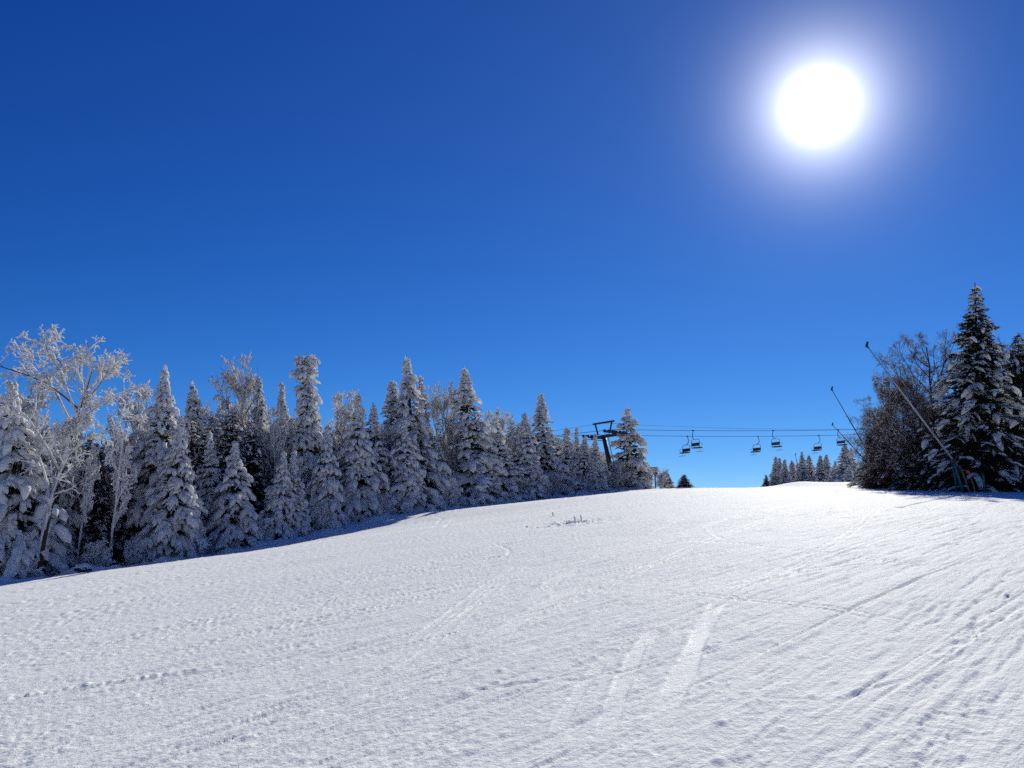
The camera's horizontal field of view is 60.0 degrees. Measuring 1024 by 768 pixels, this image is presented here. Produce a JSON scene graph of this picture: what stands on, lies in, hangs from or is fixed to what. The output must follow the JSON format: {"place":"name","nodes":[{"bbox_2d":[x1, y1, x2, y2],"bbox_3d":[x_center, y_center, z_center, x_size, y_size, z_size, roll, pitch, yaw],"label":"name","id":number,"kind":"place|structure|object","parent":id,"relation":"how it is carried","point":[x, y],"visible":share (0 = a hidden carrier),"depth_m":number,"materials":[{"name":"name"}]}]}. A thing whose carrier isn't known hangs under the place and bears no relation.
{"place":"outdoors","nodes":[
{"label":"outdoors","id":0,"kind":"place"},
{"bbox_2d":[0,481,1023,767],"bbox_3d":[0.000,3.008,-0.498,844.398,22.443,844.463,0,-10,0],"label":"snow slope","id":1,"kind":"structure","parent":0,"point":[814,625],"depth_m":10.10,"materials":[{"name":"white snow"}]},
{"bbox_2d":[0,530,49,577],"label":"frosted shrub","id":2,"kind":"object","parent":1,"relation":"on","point":[9,545],"visible":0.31,"depth_m":39.73,"materials":[{"name":"white plant"}]},
{"bbox_2d":[0,374,57,441],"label":"frosted tree","id":3,"kind":"object","parent":1,"relation":"on","point":[26,407],"visible":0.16,"depth_m":48.66,"materials":[{"name":"white plant"}]},
{"bbox_2d":[0,380,71,578],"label":"spruce tree","id":4,"kind":"object","parent":1,"relation":"on","point":[22,500],"visible":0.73,"depth_m":41.14,"materials":[{"name":"white plant"}]},
{"bbox_2d":[32,420,53,494],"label":"frosted tree","id":5,"kind":"object","parent":1,"relation":"on","point":[35,424],"visible":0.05,"depth_m":44.88,"materials":[{"name":"white plant"}]},
{"bbox_2d":[37,426,84,575],"bbox_3d":[-23.704,6.551,45.847,3.781,8.819,4.132,2,-10,-10],"label":"spruce tree","id":6,"kind":"object","parent":1,"relation":"on","point":[71,552],"visible":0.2,"depth_m":45.53,"materials":[{"name":"white plant"}]},
{"bbox_2d":[45,434,87,565],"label":"frosted tree","id":7,"kind":"object","parent":1,"relation":"on","point":[63,499],"visible":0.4,"depth_m":45.18,"materials":[{"name":"white plant"}]},
{"bbox_2d":[62,433,86,541],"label":"frosted tree","id":8,"kind":"object","parent":1,"relation":"on","point":[74,491],"visible":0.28,"depth_m":47.26,"materials":[{"name":"white plant"}]},
{"bbox_2d":[0,324,149,570],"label":"frosted tree","id":9,"kind":"object","parent":1,"relation":"on","point":[84,419],"visible":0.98,"depth_m":41.15,"materials":[{"name":"white plant"}]},
{"bbox_2d":[74,563,91,572],"bbox_3d":[-19.849,8.626,41.121,0.779,0.683,0.892,-5,-11,26],"label":"rock","id":10,"kind":"object","parent":1,"relation":"on","point":[84,567],"visible":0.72,"depth_m":40.88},
{"bbox_2d":[74,441,101,565],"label":"frosted tree","id":11,"kind":"object","parent":1,"relation":"on","point":[91,473],"visible":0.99,"depth_m":44.00,"materials":[{"name":"white plant"}]},
{"bbox_2d":[79,537,116,566],"bbox_3d":[-20.339,8.546,43.699,1.606,2.013,1.813,1,-10,-3],"label":"frosted shrub","id":12,"kind":"object","parent":1,"relation":"on","point":[95,552],"visible":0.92,"depth_m":43.35,"materials":[{"name":"white plant"}]},
{"bbox_2d":[74,446,128,565],"bbox_3d":[-22.129,7.170,47.282,4.144,7.763,3.522,-6,-11,29],"label":"spruce tree","id":13,"kind":"object","parent":1,"relation":"on","point":[99,528],"visible":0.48,"depth_m":46.91,"materials":[{"name":"white plant"}]},
{"bbox_2d":[96,426,133,549],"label":"frosted tree","id":14,"kind":"object","parent":1,"relation":"on","point":[106,475],"visible":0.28,"depth_m":47.97,"materials":[{"name":"white plant"}]},
{"bbox_2d":[102,426,137,564],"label":"frosted tree","id":15,"kind":"object","parent":1,"relation":"on","point":[122,489],"visible":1,"depth_m":44.48,"materials":[{"name":"white plant"}]},
{"bbox_2d":[94,449,146,565],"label":"spruce tree","id":16,"kind":"object","parent":1,"relation":"on","point":[125,535],"visible":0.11,"depth_m":48.23,"materials":[{"name":"white plant"}]},
{"bbox_2d":[103,384,155,463],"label":"frosted tree","id":17,"kind":"object","parent":1,"relation":"on","point":[133,438],"visible":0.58,"depth_m":53.36,"materials":[{"name":"white plant"}]},
{"bbox_2d":[123,534,155,564],"bbox_3d":[-18.998,8.603,45.251,1.706,1.894,1.511,1,-10,-8],"label":"frosted shrub","id":18,"kind":"object","parent":1,"relation":"on","point":[135,555],"visible":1,"depth_m":45.05,"materials":[{"name":"white plant"}]},
{"bbox_2d":[132,425,153,484],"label":"frosted tree","id":19,"kind":"object","parent":1,"relation":"on","point":[140,431],"visible":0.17,"depth_m":50.22,"materials":[{"name":"white plant"}]},
{"bbox_2d":[118,364,204,565],"bbox_3d":[-19.358,5.031,49.960,4.894,12.483,5.560,3,-11,-19],"label":"spruce tree","id":20,"kind":"object","parent":1,"relation":"on","point":[163,408],"visible":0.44,"depth_m":49.23,"materials":[{"name":"white plant"}]},
{"bbox_2d":[129,415,209,565],"bbox_3d":[-18.087,6.147,47.293,3.813,9.126,4.103,6,-12,-30],"label":"spruce tree","id":21,"kind":"object","parent":1,"relation":"on","point":[172,520],"visible":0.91,"depth_m":46.75,"materials":[{"name":"white plant"}]},
{"bbox_2d":[169,419,199,479],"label":"frosted tree","id":22,"kind":"object","parent":1,"relation":"on","point":[194,448],"visible":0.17,"depth_m":52.30,"materials":[{"name":"white plant"}]},
{"bbox_2d":[175,526,212,554],"bbox_3d":[-17.269,8.480,47.537,1.889,2.368,2.133,-8,-13,39],"label":"frosted shrub","id":23,"kind":"object","parent":1,"relation":"on","point":[201,530],"visible":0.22,"depth_m":47.59,"materials":[{"name":"white plant"}]},
{"bbox_2d":[184,380,215,457],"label":"spruce tree","id":24,"kind":"object","parent":1,"relation":"on","point":[193,408],"visible":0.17,"depth_m":55.85,"materials":[{"name":"white plant"}]},
{"bbox_2d":[185,420,214,500],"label":"spruce tree","id":25,"kind":"object","parent":1,"relation":"on","point":[194,436],"visible":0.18,"depth_m":52.92,"materials":[{"name":"white plant"}]},
{"bbox_2d":[194,430,224,537],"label":"spruce tree","id":26,"kind":"object","parent":1,"relation":"on","point":[211,481],"visible":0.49,"depth_m":51.61,"materials":[{"name":"white plant"}]},
{"bbox_2d":[193,426,227,535],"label":"spruce tree","id":27,"kind":"object","parent":1,"relation":"on","point":[204,443],"visible":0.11,"depth_m":53.35,"materials":[{"name":"white plant"}]},
{"bbox_2d":[202,402,222,426],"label":"frosted tree","id":28,"kind":"object","parent":1,"relation":"on","point":[207,414],"visible":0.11,"depth_m":61.63,"materials":[{"name":"white plant"}]},
{"bbox_2d":[206,416,227,464],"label":"spruce tree","id":29,"kind":"object","parent":1,"relation":"on","point":[215,424],"visible":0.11,"depth_m":57.53,"materials":[{"name":"white plant"}]},
{"bbox_2d":[217,400,246,431],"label":"frosted tree","id":30,"kind":"object","parent":1,"relation":"on","point":[220,406],"visible":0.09,"depth_m":61.73,"materials":[{"name":"white plant"}]},
{"bbox_2d":[202,440,263,554],"bbox_3d":[-15.984,7.350,50.612,3.559,8.408,3.947,-4,-11,22],"label":"spruce tree","id":31,"kind":"object","parent":1,"relation":"on","point":[234,520],"visible":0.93,"depth_m":50.42,"materials":[{"name":"white plant"}]},
{"bbox_2d":[217,410,256,543],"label":"spruce tree","id":32,"kind":"object","parent":1,"relation":"on","point":[229,437],"visible":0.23,"depth_m":55.09,"materials":[{"name":"white plant"}]},
{"bbox_2d":[208,348,268,448],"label":"frosted tree","id":33,"kind":"object","parent":1,"relation":"on","point":[239,389],"visible":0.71,"depth_m":60.47,"materials":[{"name":"white plant"}]},
{"bbox_2d":[237,425,264,499],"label":"spruce tree","id":34,"kind":"object","parent":1,"relation":"on","point":[243,434],"visible":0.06,"depth_m":58.59,"materials":[{"name":"white plant"}]},
{"bbox_2d":[237,420,270,542],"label":"spruce tree","id":35,"kind":"object","parent":1,"relation":"on","point":[253,464],"visible":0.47,"depth_m":54.93,"materials":[{"name":"white plant"}]},
{"bbox_2d":[246,375,267,493],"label":"spruce tree","id":36,"kind":"object","parent":1,"relation":"on","point":[258,395],"visible":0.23,"depth_m":60.57,"materials":[{"name":"white plant"}]},
{"bbox_2d":[248,511,274,541],"bbox_3d":[-15.043,8.604,51.912,2.133,2.368,1.889,-7,-12,34],"label":"frosted shrub","id":37,"kind":"object","parent":1,"relation":"on","point":[260,521],"visible":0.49,"depth_m":51.69,"materials":[{"name":"white plant"}]},
{"bbox_2d":[246,421,290,486],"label":"frosted tree","id":38,"kind":"object","parent":1,"relation":"on","point":[259,438],"visible":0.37,"depth_m":58.27,"materials":[{"name":"white plant"}]},
{"bbox_2d":[258,404,289,484],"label":"frosted tree","id":39,"kind":"object","parent":1,"relation":"on","point":[273,448],"visible":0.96,"depth_m":57.22,"materials":[{"name":"white plant"}]},
{"bbox_2d":[265,380,290,484],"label":"spruce tree","id":40,"kind":"object","parent":1,"relation":"on","point":[281,397],"visible":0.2,"depth_m":60.10,"materials":[{"name":"white plant"}]},
{"bbox_2d":[258,451,300,541],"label":"spruce tree","id":41,"kind":"object","parent":1,"relation":"on","point":[276,501],"visible":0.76,"depth_m":53.09,"materials":[{"name":"white plant"}]},
{"bbox_2d":[262,450,314,536],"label":"spruce tree","id":42,"kind":"object","parent":1,"relation":"on","point":[299,508],"visible":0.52,"depth_m":54.45,"materials":[{"name":"white plant"}]},
{"bbox_2d":[282,417,297,466],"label":"spruce tree","id":43,"kind":"object","parent":1,"relation":"on","point":[290,435],"visible":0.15,"depth_m":59.25,"materials":[{"name":"white plant"}]},
{"bbox_2d":[287,353,341,518],"bbox_3d":[-13.559,4.314,58.971,4.559,13.055,4.603,-6,-10,17],"label":"spruce tree","id":44,"kind":"object","parent":1,"relation":"on","point":[307,437],"visible":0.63,"depth_m":58.97,"materials":[{"name":"white plant"}]},
{"bbox_2d":[310,501,336,529],"bbox_3d":[-11.899,8.410,55.834,1.700,2.131,1.919,2,-10,-13],"label":"frosted shrub","id":45,"kind":"object","parent":1,"relation":"on","point":[326,520],"visible":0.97,"depth_m":55.71,"materials":[{"name":"white plant"}]},
{"bbox_2d":[304,427,349,530],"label":"spruce tree","id":46,"kind":"object","parent":1,"relation":"on","point":[326,485],"visible":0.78,"depth_m":56.75,"materials":[{"name":"white plant"}]},
{"bbox_2d":[319,424,345,510],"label":"spruce tree","id":47,"kind":"object","parent":1,"relation":"on","point":[334,448],"visible":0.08,"depth_m":61.55,"materials":[{"name":"white plant"}]},
{"bbox_2d":[322,389,366,445],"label":"frosted tree","id":48,"kind":"object","parent":1,"relation":"on","point":[343,416],"visible":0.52,"depth_m":65.13,"materials":[{"name":"white plant"}]},
{"bbox_2d":[335,393,387,522],"bbox_3d":[-10.711,5.655,61.026,4.473,10.222,4.662,-2,-10,12],"label":"spruce tree","id":49,"kind":"object","parent":1,"relation":"on","point":[361,502],"visible":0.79,"depth_m":60.37,"materials":[{"name":"white plant"}]},
{"bbox_2d":[365,403,399,514],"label":"spruce tree","id":50,"kind":"object","parent":1,"relation":"on","point":[382,455],"visible":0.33,"depth_m":63.33,"materials":[{"name":"white plant"}]},
{"bbox_2d":[378,493,395,513],"bbox_3d":[-8.702,8.421,61.099,1.511,1.894,1.706,-6,-11,29],"label":"frosted shrub","id":51,"kind":"object","parent":1,"relation":"on","point":[385,501],"visible":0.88,"depth_m":60.87,"materials":[{"name":"white plant"}]},
{"bbox_2d":[377,422,397,474],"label":"frosted tree","id":52,"kind":"object","parent":1,"relation":"on","point":[389,432],"visible":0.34,"depth_m":66.42,"materials":[{"name":"white plant"}]},
{"bbox_2d":[380,379,402,441],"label":"spruce tree","id":53,"kind":"object","parent":1,"relation":"on","point":[389,410],"visible":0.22,"depth_m":69.30,"materials":[{"name":"white plant"}]},
{"bbox_2d":[383,421,438,513],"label":"spruce tree","id":54,"kind":"object","parent":1,"relation":"on","point":[407,487],"visible":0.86,"depth_m":63.10,"materials":[{"name":"white plant"}]},
{"bbox_2d":[407,411,427,466],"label":"frosted tree","id":55,"kind":"object","parent":1,"relation":"on","point":[419,436],"visible":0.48,"depth_m":67.20,"materials":[{"name":"white plant"}]},
{"bbox_2d":[385,355,462,509],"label":"spruce tree","id":56,"kind":"object","parent":1,"relation":"on","point":[429,464],"visible":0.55,"depth_m":67.11,"materials":[{"name":"white plant"}]},
{"bbox_2d":[412,373,438,441],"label":"spruce tree","id":57,"kind":"object","parent":1,"relation":"on","point":[426,405],"visible":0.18,"depth_m":72.01,"materials":[{"name":"white plant"}]},
{"bbox_2d":[426,473,462,505],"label":"frosted shrub","id":58,"kind":"object","parent":1,"relation":"on","point":[447,493],"visible":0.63,"depth_m":66.06,"materials":[{"name":"white plant"}]},
{"bbox_2d":[428,378,469,462],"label":"frosted tree","id":59,"kind":"object","parent":1,"relation":"on","point":[437,403],"visible":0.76,"depth_m":73.26,"materials":[{"name":"white plant"}]},
{"bbox_2d":[423,435,475,505],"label":"spruce tree","id":60,"kind":"object","parent":1,"relation":"on","point":[436,448],"visible":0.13,"depth_m":69.00,"materials":[{"name":"white plant"}]},
{"bbox_2d":[438,418,470,472],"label":"frosted tree","id":61,"kind":"object","parent":1,"relation":"on","point":[454,438],"visible":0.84,"depth_m":71.67,"materials":[{"name":"white plant"}]},
{"bbox_2d":[443,366,510,506],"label":"spruce tree","id":62,"kind":"object","parent":1,"relation":"on","point":[480,479],"visible":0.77,"depth_m":72.06,"materials":[{"name":"white plant"}]},
{"bbox_2d":[483,407,516,451],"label":"frosted tree","id":63,"kind":"object","parent":1,"relation":"on","point":[501,423],"visible":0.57,"depth_m":80.39,"materials":[{"name":"white plant"}]},
{"bbox_2d":[485,417,535,501],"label":"spruce tree","id":64,"kind":"object","parent":1,"relation":"on","point":[509,486],"visible":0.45,"depth_m":74.09,"materials":[{"name":"white plant"}]},
{"bbox_2d":[504,414,538,453],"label":"frosted tree","id":65,"kind":"object","parent":1,"relation":"on","point":[511,426],"visible":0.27,"depth_m":80.75,"materials":[{"name":"white plant"}]},
{"bbox_2d":[513,413,552,498],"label":"spruce tree","id":66,"kind":"object","parent":1,"relation":"on","point":[525,455],"visible":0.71,"depth_m":76.43,"materials":[{"name":"white plant"}]},
{"bbox_2d":[527,391,578,494],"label":"spruce tree","id":67,"kind":"object","parent":1,"relation":"on","point":[545,449],"visible":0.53,"depth_m":81.12,"materials":[{"name":"white plant"}]},
{"bbox_2d":[543,470,569,495],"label":"frosted shrub","id":68,"kind":"object","parent":1,"relation":"on","point":[557,484],"visible":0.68,"depth_m":78.81,"materials":[{"name":"white plant"}]},
{"bbox_2d":[556,427,582,493],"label":"spruce tree","id":69,"kind":"object","parent":1,"relation":"on","point":[565,452],"visible":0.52,"depth_m":83.01,"materials":[{"name":"white plant"}]},
{"bbox_2d":[561,471,581,494],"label":"frosted shrub","id":70,"kind":"object","parent":1,"relation":"on","point":[573,476],"visible":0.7,"depth_m":80.55,"materials":[{"name":"white plant"}]},
{"bbox_2d":[573,425,581,477],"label":"spruce tree","id":71,"kind":"object","parent":1,"relation":"on","point":[576,443],"visible":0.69,"depth_m":84.09,"materials":[{"name":"white plant"}]},
{"bbox_2d":[576,436,598,492],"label":"spruce tree","id":72,"kind":"object","parent":1,"relation":"on","point":[585,462],"visible":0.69,"depth_m":83.49,"materials":[{"name":"white plant"}]},
{"bbox_2d":[589,434,610,491],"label":"spruce tree","id":73,"kind":"object","parent":1,"relation":"on","point":[601,483],"visible":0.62,"depth_m":84.45,"materials":[{"name":"white plant"}]},
{"bbox_2d":[582,420,625,487],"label":"lift tower","id":74,"kind":"structure","parent":1,"relation":"on","point":[605,443],"depth_m":87.93,"materials":[{"name":"metal"}]},
{"bbox_2d":[555,429,859,435],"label":"haul rope","id":75,"kind":"object","parent":74,"relation":"attached to","point":[709,430],"visible":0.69,"depth_m":94.52,"materials":[{"name":"black metal"}]},
{"bbox_2d":[604,460,628,489],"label":"frosted shrub","id":76,"kind":"object","parent":1,"relation":"on","point":[617,471],"visible":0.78,"depth_m":86.79,"materials":[{"name":"white plant"}]},
{"bbox_2d":[603,406,653,488],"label":"spruce tree","id":77,"kind":"object","parent":1,"relation":"on","point":[627,441],"visible":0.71,"depth_m":90.32,"materials":[{"name":"white plant"}]},
{"bbox_2d":[616,465,641,487],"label":"frosted shrub","id":78,"kind":"object","parent":1,"relation":"on","point":[629,484],"visible":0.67,"depth_m":88.70,"materials":[{"name":"white plant"}]},
{"bbox_2d":[653,468,672,488],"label":"frosted shrub","id":79,"kind":"object","parent":1,"relation":"on","point":[662,479],"visible":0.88,"depth_m":103.59,"materials":[{"name":"white plant"}]},
{"bbox_2d":[676,475,694,487],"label":"spruce tree","id":80,"kind":"object","parent":1,"relation":"on","point":[684,482],"visible":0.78,"depth_m":107.11,"materials":[{"name":"green plant"}]},
{"bbox_2d":[768,457,780,485],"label":"spruce tree","id":81,"kind":"object","parent":1,"relation":"on","point":[773,480],"visible":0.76,"depth_m":121.47,"materials":[{"name":"white plant"}]},
{"bbox_2d":[777,459,791,484],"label":"spruce tree","id":82,"kind":"object","parent":1,"relation":"on","point":[784,479],"visible":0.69,"depth_m":119.46,"materials":[{"name":"white plant"}]},
{"bbox_2d":[788,460,795,481],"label":"spruce tree","id":83,"kind":"object","parent":1,"relation":"on","point":[791,466],"visible":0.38,"depth_m":125.40,"materials":[{"name":"white plant"}]},
{"bbox_2d":[793,452,810,481],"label":"spruce tree","id":84,"kind":"object","parent":1,"relation":"on","point":[802,470],"visible":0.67,"depth_m":121.41,"materials":[{"name":"white plant"}]},
{"bbox_2d":[805,456,818,481],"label":"spruce tree","id":85,"kind":"object","parent":1,"relation":"on","point":[809,461],"visible":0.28,"depth_m":123.52,"materials":[{"name":"white plant"}]},
{"bbox_2d":[806,455,829,481],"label":"spruce tree","id":86,"kind":"object","parent":1,"relation":"on","point":[819,473],"visible":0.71,"depth_m":119.49,"materials":[{"name":"white plant"}]},
{"bbox_2d":[823,454,831,480],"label":"spruce tree","id":87,"kind":"object","parent":1,"relation":"on","point":[827,465],"visible":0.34,"depth_m":121.63,"materials":[{"name":"white plant"}]},
{"bbox_2d":[829,443,856,481],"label":"spruce tree","id":88,"kind":"object","parent":1,"relation":"on","point":[845,459],"visible":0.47,"depth_m":111.66,"materials":[{"name":"white plant"}]},
{"bbox_2d":[842,465,854,481],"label":"spruce tree","id":89,"kind":"object","parent":1,"relation":"on","point":[848,476],"visible":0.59,"depth_m":103.51,"materials":[{"name":"white plant"}]},
{"bbox_2d":[838,405,901,475],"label":"bare tree","id":90,"kind":"object","parent":1,"relation":"on","point":[855,441],"visible":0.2,"depth_m":77.01,"materials":[{"name":"brown plant"}]},
{"bbox_2d":[850,427,890,488],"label":"bare tree","id":91,"kind":"object","parent":1,"relation":"on","point":[866,437],"visible":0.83,"depth_m":72.94,"materials":[{"name":"brown plant"}]},
{"bbox_2d":[847,448,893,487],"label":"spruce tree","id":92,"kind":"object","parent":1,"relation":"on","point":[862,479],"visible":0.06,"depth_m":75.98,"materials":[{"name":"green plant"}]},
{"bbox_2d":[860,409,896,488],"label":"spruce tree","id":93,"kind":"object","parent":1,"relation":"on","point":[882,486],"visible":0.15,"depth_m":74.34,"materials":[{"name":"green plant"}]},
{"bbox_2d":[852,376,925,484],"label":"bare tree","id":94,"kind":"object","parent":1,"relation":"on","point":[881,433],"visible":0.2,"depth_m":72.28,"materials":[{"name":"brown plant"}]},
{"bbox_2d":[854,364,936,469],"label":"bare tree","id":95,"kind":"object","parent":1,"relation":"on","point":[886,441],"visible":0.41,"depth_m":68.76,"materials":[{"name":"brown plant"}]},
{"bbox_2d":[881,423,928,490],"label":"spruce tree","id":96,"kind":"object","parent":1,"relation":"on","point":[902,481],"visible":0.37,"depth_m":65.58,"materials":[{"name":"green plant"}]},
{"bbox_2d":[865,342,969,492],"bbox_3d":[25.382,2.252,55.853,6.617,9.668,0.668,2,-10,-12],"label":"snow gun","id":97,"kind":"object","parent":1,"relation":"on","point":[955,464],"visible":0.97,"depth_m":55.85,"materials":[{"name":"grey metal"}]},
{"bbox_2d":[877,384,962,490],"bbox_3d":[29.771,3.883,64.217,5.787,8.268,6.091,-7,-12,33],"label":"bare tree","id":98,"kind":"object","parent":1,"relation":"on","point":[915,401],"visible":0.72,"depth_m":64.14,"materials":[{"name":"brown plant"}]},
{"bbox_2d":[872,328,995,434],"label":"bare tree","id":99,"kind":"object","parent":1,"relation":"on","point":[944,352],"visible":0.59,"depth_m":66.99,"materials":[{"name":"brown plant"}]},
{"bbox_2d":[906,413,969,490],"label":"spruce tree","id":100,"kind":"object","parent":1,"relation":"on","point":[924,471],"visible":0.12,"depth_m":63.71,"materials":[{"name":"green plant"}]},
{"bbox_2d":[905,285,1023,491],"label":"spruce tree","id":101,"kind":"object","parent":1,"relation":"on","point":[976,401],"visible":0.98,"depth_m":59.73,"materials":[{"name":"green plant"}]},
{"bbox_2d":[995,333,1023,490],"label":"spruce tree","id":102,"kind":"object","parent":1,"relation":"on","point":[1016,367],"visible":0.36,"depth_m":66.71,"materials":[{"name":"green plant"}]},
{"bbox_2d":[0,0,1023,488],"label":"sky","id":103,"kind":"structure","parent":0,"point":[686,214],"materials":[{"name":"blue"}]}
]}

